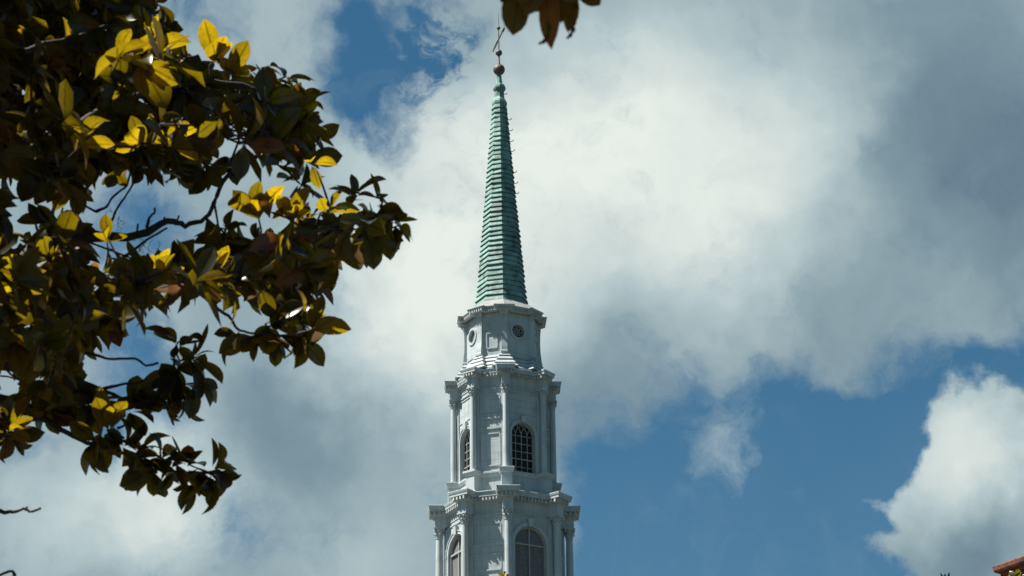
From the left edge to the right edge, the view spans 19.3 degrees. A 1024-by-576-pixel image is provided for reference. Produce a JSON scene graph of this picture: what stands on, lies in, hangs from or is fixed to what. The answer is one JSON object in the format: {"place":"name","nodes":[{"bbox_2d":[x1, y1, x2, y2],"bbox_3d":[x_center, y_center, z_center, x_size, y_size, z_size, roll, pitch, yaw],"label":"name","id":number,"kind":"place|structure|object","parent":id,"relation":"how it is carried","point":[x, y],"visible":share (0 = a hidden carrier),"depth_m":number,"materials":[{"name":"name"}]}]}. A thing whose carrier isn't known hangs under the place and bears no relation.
{"place":"outdoors","nodes":[
{"label":"outdoors","id":0,"kind":"place"},
{"bbox_2d":[0,0,1023,575],"label":"sky","id":1,"kind":"structure","parent":0,"point":[773,250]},
{"bbox_2d":[992,556,1023,575],"bbox_3d":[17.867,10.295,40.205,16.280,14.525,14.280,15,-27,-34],"label":"brick building","id":2,"kind":"structure","parent":0,"point":[1003,569],"depth_m":43.49,"materials":[{"name":"paint"}]},
{"label":"ground","id":3,"kind":"structure","parent":0,"visible":0},
{"bbox_2d":[0,0,600,575],"bbox_3d":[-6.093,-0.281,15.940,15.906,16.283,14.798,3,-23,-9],"label":"magnolia tree","id":4,"kind":"object","parent":3,"relation":"on","point":[86,76],"visible":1,"depth_m":15.29,"materials":[{"name":"green plant"}]},
{"bbox_2d":[498,571,508,575],"bbox_3d":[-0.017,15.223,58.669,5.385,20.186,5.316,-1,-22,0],"label":"street tree","id":5,"kind":"object","parent":3,"relation":"on","point":[501,574],"visible":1,"depth_m":62.45,"materials":[{"name":"yellow plant"}]},
{"bbox_2d":[428,14,580,575],"bbox_3d":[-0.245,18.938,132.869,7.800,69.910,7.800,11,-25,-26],"label":"church steeple","id":6,"kind":"object","parent":3,"relation":"on","point":[508,510],"visible":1,"depth_m":136.50,"materials":[{"name":"white paint"}]},
{"bbox_2d":[450,534,460,575],"bbox_3d":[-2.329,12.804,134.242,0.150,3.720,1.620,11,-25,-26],"label":"arched window","id":7,"kind":"structure","parent":6,"relation":"in","point":[455,555],"depth_m":134.90,"materials":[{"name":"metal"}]},
{"bbox_2d":[464,430,469,478],"bbox_3d":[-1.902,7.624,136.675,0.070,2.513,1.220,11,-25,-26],"label":"arched window","id":8,"kind":"structure","parent":6,"relation":"in","point":[467,438],"depth_m":137.05,"materials":[{"name":"white glass"}]},
{"bbox_2d":[468,328,476,345],"bbox_3d":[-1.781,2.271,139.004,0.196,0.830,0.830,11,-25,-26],"label":"round window","id":9,"kind":"structure","parent":6,"relation":"in","point":[474,335],"depth_m":139.11,"materials":[{"name":"white glass"}]},
{"bbox_2d":[510,323,525,339],"bbox_3d":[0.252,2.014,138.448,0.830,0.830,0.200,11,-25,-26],"label":"round window","id":10,"kind":"structure","parent":6,"relation":"in","point":[516,331],"depth_m":138.50,"materials":[{"name":"white glass"}]},
{"bbox_2d":[512,424,533,472],"bbox_3d":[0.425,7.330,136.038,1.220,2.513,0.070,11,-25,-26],"label":"arched window","id":11,"kind":"structure","parent":6,"relation":"in","point":[522,437],"depth_m":136.12,"materials":[{"name":"black glass"}]},
{"bbox_2d":[515,527,545,575],"bbox_3d":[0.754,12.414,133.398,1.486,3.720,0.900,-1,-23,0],"label":"arched window","id":12,"kind":"structure","parent":6,"relation":"in","point":[529,543],"depth_m":133.68,"materials":[{"name":"glass"}]},
{"bbox_2d":[1008,569,1022,575],"bbox_3d":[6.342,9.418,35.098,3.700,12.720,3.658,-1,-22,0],"label":"street tree","id":13,"kind":"object","parent":3,"relation":"on","point":[1017,572],"visible":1,"depth_m":37.39,"materials":[{"name":"green plant"}]}
]}

